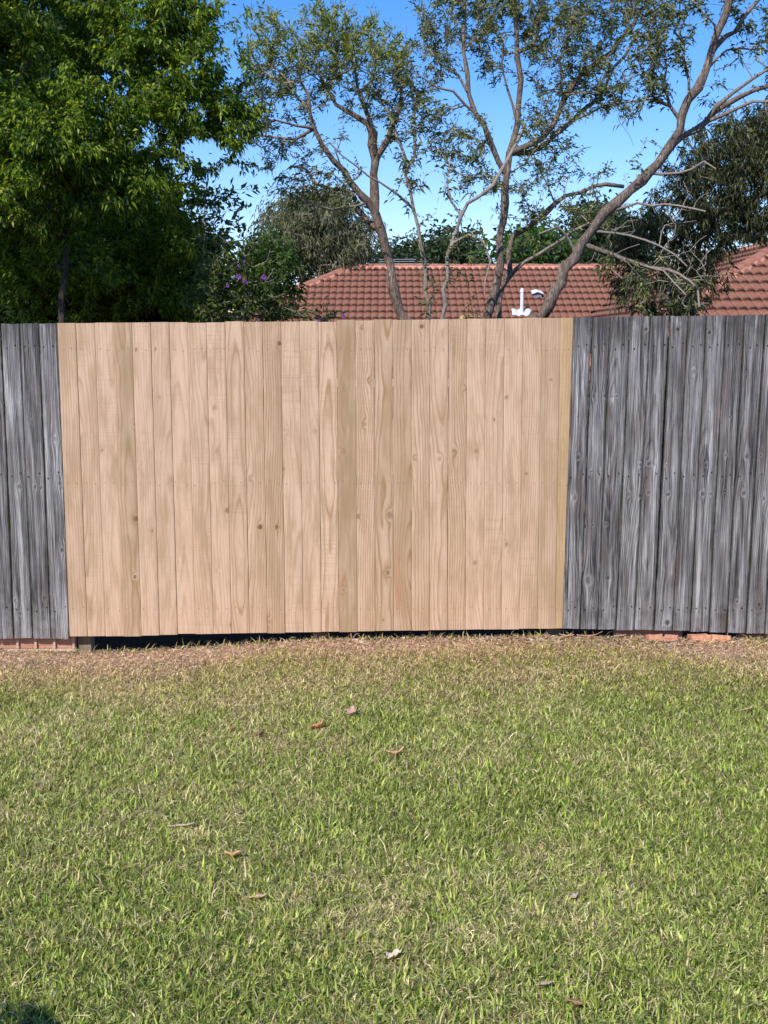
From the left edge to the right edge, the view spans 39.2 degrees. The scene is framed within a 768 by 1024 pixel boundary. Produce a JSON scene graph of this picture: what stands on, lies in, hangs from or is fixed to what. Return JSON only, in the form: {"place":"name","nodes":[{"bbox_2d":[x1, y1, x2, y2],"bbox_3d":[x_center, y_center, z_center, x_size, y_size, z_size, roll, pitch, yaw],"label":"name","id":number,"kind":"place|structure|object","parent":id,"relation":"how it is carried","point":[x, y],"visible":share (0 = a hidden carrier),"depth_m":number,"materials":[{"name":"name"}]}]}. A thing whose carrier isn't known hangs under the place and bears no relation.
{"place":"outdoors","nodes":[
{"label":"outdoors","id":0,"kind":"place"},
{"bbox_2d":[0,355,767,1023],"bbox_3d":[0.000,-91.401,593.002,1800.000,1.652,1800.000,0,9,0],"label":"ground","id":1,"kind":"structure","parent":0,"point":[132,643],"depth_m":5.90,"materials":[{"name":"green plant"}]},
{"bbox_2d":[0,322,77,650],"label":"timber fence","id":2,"kind":"object","parent":1,"relation":"on","point":[29,371],"visible":1,"depth_m":6.04,"materials":[{"name":"grey wood"}]},
{"bbox_2d":[0,0,241,338],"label":"shaded shrub","id":3,"kind":"object","parent":1,"relation":"on","point":[156,317],"visible":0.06,"depth_m":10.97,"materials":[{"name":"green plant"}]},
{"bbox_2d":[0,0,284,591],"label":"dense tree","id":4,"kind":"object","parent":1,"relation":"on","point":[43,136],"visible":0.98,"depth_m":7.83,"materials":[{"name":"green plant"}]},
{"bbox_2d":[167,822,194,825],"bbox_3d":[-0.717,1.104,3.811,0.096,0.010,0.012,-2,9,-12],"label":"bark strip","id":5,"kind":"object","parent":1,"relation":"on","point":[181,824],"visible":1,"depth_m":3.81,"materials":[{"name":"beige plant"}]},
{"bbox_2d":[173,159,260,319],"bbox_3d":[-1.381,-1.018,8.825,0.649,3.629,0.613,6,11,33],"label":"leafy shrub","id":6,"kind":"object","parent":1,"relation":"on","point":[208,229],"visible":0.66,"depth_m":8.64,"materials":[{"name":"green plant"}]},
{"bbox_2d":[224,850,241,856],"bbox_3d":[-0.501,1.136,3.597,0.079,0.026,0.047,-5,-15,32],"label":"fallen leaf","id":7,"kind":"object","parent":1,"relation":"on","point":[238,852],"visible":1,"depth_m":3.58,"materials":[{"name":"beige plant"}]},
{"bbox_2d":[176,228,314,360],"bbox_3d":[-1.060,-0.738,8.580,1.095,3.026,0.828,0,9,0],"label":"flowering shrub","id":8,"kind":"object","parent":1,"relation":"on","point":[238,300],"visible":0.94,"depth_m":8.34,"materials":[{"name":"green plant"}]},
{"bbox_2d":[249,893,266,898],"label":"fallen leaf","id":9,"kind":"object","parent":1,"relation":"on","point":[256,896],"visible":1,"depth_m":3.31,"materials":[{"name":"beige plant"}]},
{"bbox_2d":[255,729,264,734],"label":"fallen leaf","id":10,"kind":"object","parent":1,"relation":"on","point":[259,732],"visible":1,"depth_m":4.73,"materials":[{"name":"brown plant"}]},
{"bbox_2d":[227,222,315,570],"bbox_3d":[-1.728,-1.503,14.969,1.588,4.841,1.938,0,9,0],"label":"round tree","id":11,"kind":"object","parent":1,"relation":"on","point":[286,255],"visible":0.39,"depth_m":14.50,"materials":[{"name":"green plant"}]},
{"bbox_2d":[57,317,572,653],"bbox_3d":[-0.388,0.063,6.130,2.877,2.297,0.144,0,9,0],"label":"timber fence","id":12,"kind":"object","parent":1,"relation":"on","point":[125,489],"visible":1,"depth_m":6.02,"materials":[{"name":"brown wood"}]},
{"bbox_2d":[244,170,387,283],"bbox_3d":[-1.627,-4.277,25.621,3.490,7.181,4.007,0,9,0],"label":"gum tree","id":13,"kind":"object","parent":1,"relation":"on","point":[336,244],"visible":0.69,"depth_m":24.36,"materials":[{"name":"green plant"}]},
{"bbox_2d":[309,721,323,727],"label":"fallen leaf","id":14,"kind":"object","parent":1,"relation":"on","point":[314,725],"visible":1,"depth_m":4.78,"materials":[{"name":"orange plant"}]},
{"bbox_2d":[305,296,345,321],"bbox_3d":[-0.464,-0.437,8.210,0.380,2.374,0.395,0,9,0],"label":"flowering shrub","id":15,"kind":"object","parent":1,"relation":"on","point":[321,319],"visible":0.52,"depth_m":8.05,"materials":[{"name":"green plant"}]},
{"bbox_2d":[235,0,431,319],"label":"bottlebrush tree","id":16,"kind":"object","parent":1,"relation":"on","point":[329,25],"visible":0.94,"depth_m":9.40,"materials":[{"name":"green plant"}]},
{"bbox_2d":[345,705,355,714],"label":"fallen leaf","id":17,"kind":"object","parent":1,"relation":"on","point":[352,708],"visible":1,"depth_m":4.95,"materials":[{"name":"pink plant"}]},
{"bbox_2d":[0,635,767,707],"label":"grass clippings","id":18,"kind":"object","parent":1,"relation":"on","point":[355,652],"depth_m":5.96,"materials":[{"name":"beige plant"}]},
{"bbox_2d":[329,57,454,582],"bbox_3d":[0.137,-1.533,9.309,0.657,4.592,1.083,7,11,38],"label":"bottlebrush tree","id":19,"kind":"object","parent":1,"relation":"on","point":[406,162],"visible":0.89,"depth_m":9.26,"materials":[{"name":"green plant"}]},
{"bbox_2d":[384,949,401,958],"bbox_3d":[0.023,1.230,2.998,0.047,0.018,0.052,-18,-8,38],"label":"fallen leaf","id":20,"kind":"object","parent":1,"relation":"on","point":[395,952],"visible":1,"depth_m":3.00,"materials":[{"name":"white plant"}]},
{"bbox_2d":[386,746,403,754],"bbox_3d":[0.046,0.994,4.498,0.079,0.034,0.042,0,9,-2],"label":"fallen leaf","id":21,"kind":"object","parent":1,"relation":"on","point":[397,752],"visible":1,"depth_m":4.49,"materials":[{"name":"beige plant"}]},
{"bbox_2d":[366,228,432,263],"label":"distant tree","id":22,"kind":"object","parent":1,"relation":"on","point":[406,251],"visible":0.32,"depth_m":45.82,"materials":[{"name":"green plant"}]},
{"bbox_2d":[81,635,766,662],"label":"bark litter","id":23,"kind":"object","parent":1,"relation":"on","point":[509,639],"visible":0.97,"depth_m":6.07,"materials":[{"name":"brown plant"}]},
{"bbox_2d":[576,631,602,636],"bbox_3d":[1.171,0.696,6.139,0.161,0.030,0.021,-2,9,-13],"label":"bark strip","id":24,"kind":"object","parent":23,"relation":"on","point":[589,635],"visible":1,"depth_m":6.13,"materials":[{"name":"beige plant"}]},
{"bbox_2d":[412,214,495,263],"bbox_3d":[2.676,-6.820,39.520,3.353,7.714,4.465,0,9,0],"label":"distant tree","id":25,"kind":"object","parent":1,"relation":"on","point":[437,250],"visible":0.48,"depth_m":38.19,"materials":[{"name":"green plant"}]},
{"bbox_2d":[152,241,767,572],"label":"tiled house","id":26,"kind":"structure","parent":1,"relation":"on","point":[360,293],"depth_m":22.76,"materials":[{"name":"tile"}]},
{"bbox_2d":[459,293,487,389],"bbox_3d":[0.711,-0.538,8.906,0.225,2.495,0.175,-3,10,-20],"label":"withered plant","id":27,"kind":"object","parent":1,"relation":"on","point":[468,315],"visible":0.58,"depth_m":8.73,"materials":[{"name":"brown plant"}]},
{"bbox_2d":[437,112,534,584],"bbox_3d":[0.847,-1.273,9.148,0.825,3.973,0.601,0,9,0],"label":"bottlebrush tree","id":28,"kind":"object","parent":1,"relation":"on","point":[453,242],"visible":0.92,"depth_m":8.95,"materials":[{"name":"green plant"}]},
{"bbox_2d":[467,208,596,263],"bbox_3d":[4.546,-5.607,33.398,3.945,7.268,4.765,0,9,0],"label":"distant tree","id":29,"kind":"object","parent":1,"relation":"on","point":[547,256],"visible":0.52,"depth_m":31.86,"materials":[{"name":"green plant"}]},
{"bbox_2d":[399,0,670,580],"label":"bottlebrush tree","id":30,"kind":"object","parent":1,"relation":"on","point":[487,26],"visible":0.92,"depth_m":9.29,"materials":[{"name":"green plant"}]},
{"bbox_2d":[536,980,552,985],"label":"fallen leaf","id":31,"kind":"object","parent":1,"relation":"on","point":[542,983],"visible":1,"depth_m":2.85,"materials":[{"name":"beige plant"}]},
{"bbox_2d":[569,892,577,897],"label":"fallen leaf","id":32,"kind":"object","parent":1,"relation":"on","point":[573,895],"visible":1,"depth_m":3.33,"materials":[{"name":"plant"}]},
{"bbox_2d":[565,997,585,1004],"bbox_3d":[0.491,1.253,2.760,0.056,0.015,0.036,5,-10,34],"label":"fallen leaf","id":33,"kind":"object","parent":1,"relation":"on","point":[574,1002],"visible":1,"depth_m":2.76,"materials":[{"name":"brown plant"}]},
{"bbox_2d":[558,189,657,263],"bbox_3d":[7.459,-6.764,37.299,3.683,8.306,5.488,0,9,0],"label":"distant tree","id":34,"kind":"object","parent":1,"relation":"on","point":[600,241],"visible":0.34,"depth_m":35.69,"materials":[{"name":"green plant"}]},
{"bbox_2d":[528,0,767,317],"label":"bottlebrush tree","id":35,"kind":"object","parent":1,"relation":"on","point":[643,178],"visible":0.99,"depth_m":8.82,"materials":[{"name":"green plant"}]},
{"bbox_2d":[645,634,662,639],"bbox_3d":[1.533,0.719,6.141,0.088,0.047,0.071,2,-12,-12],"label":"brick","id":36,"kind":"object","parent":1,"relation":"on","point":[655,637],"visible":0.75,"depth_m":6.11,"materials":[{"name":"brick"}]},
{"bbox_2d":[562,314,767,639],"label":"timber fence","id":37,"kind":"object","parent":1,"relation":"on","point":[682,476],"visible":0.99,"depth_m":6.02,"materials":[{"name":"grey wood"}]},
{"bbox_2d":[664,634,677,641],"bbox_3d":[1.630,0.722,6.131,0.079,0.044,0.052,10,17,16],"label":"brick","id":38,"kind":"object","parent":1,"relation":"on","point":[668,636],"visible":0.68,"depth_m":6.12,"materials":[{"name":"brick"}]},
{"bbox_2d":[598,95,767,549],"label":"drooping tree","id":39,"kind":"object","parent":1,"relation":"on","point":[736,211],"visible":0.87,"depth_m":11.02,"materials":[{"name":"green plant"}]},
{"bbox_2d":[687,633,711,642],"bbox_3d":[1.793,0.719,6.139,0.117,0.052,0.083,-2,-2,-3],"label":"brick","id":40,"kind":"object","parent":1,"relation":"on","point":[699,636],"visible":0.8,"depth_m":6.10,"materials":[{"name":"brick"}]},
{"bbox_2d":[710,634,730,642],"bbox_3d":[1.909,0.723,6.141,0.109,0.048,0.083,4,-5,6],"label":"brick","id":41,"kind":"object","parent":1,"relation":"on","point":[720,638],"visible":0.7,"depth_m":6.10,"materials":[{"name":"brick"}]},
{"bbox_2d":[38,0,767,311],"label":"sky","id":42,"kind":"structure","parent":0,"point":[605,143],"materials":[{"name":"blue"}]},
{"bbox_2d":[374,259,493,263],"bbox_3d":[0.579,-8.985,39.075,14.294,0.337,0.024,0,9,0],"label":"power line","id":43,"kind":"object","parent":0,"point":[406,261],"visible":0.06,"depth_m":39.05,"materials":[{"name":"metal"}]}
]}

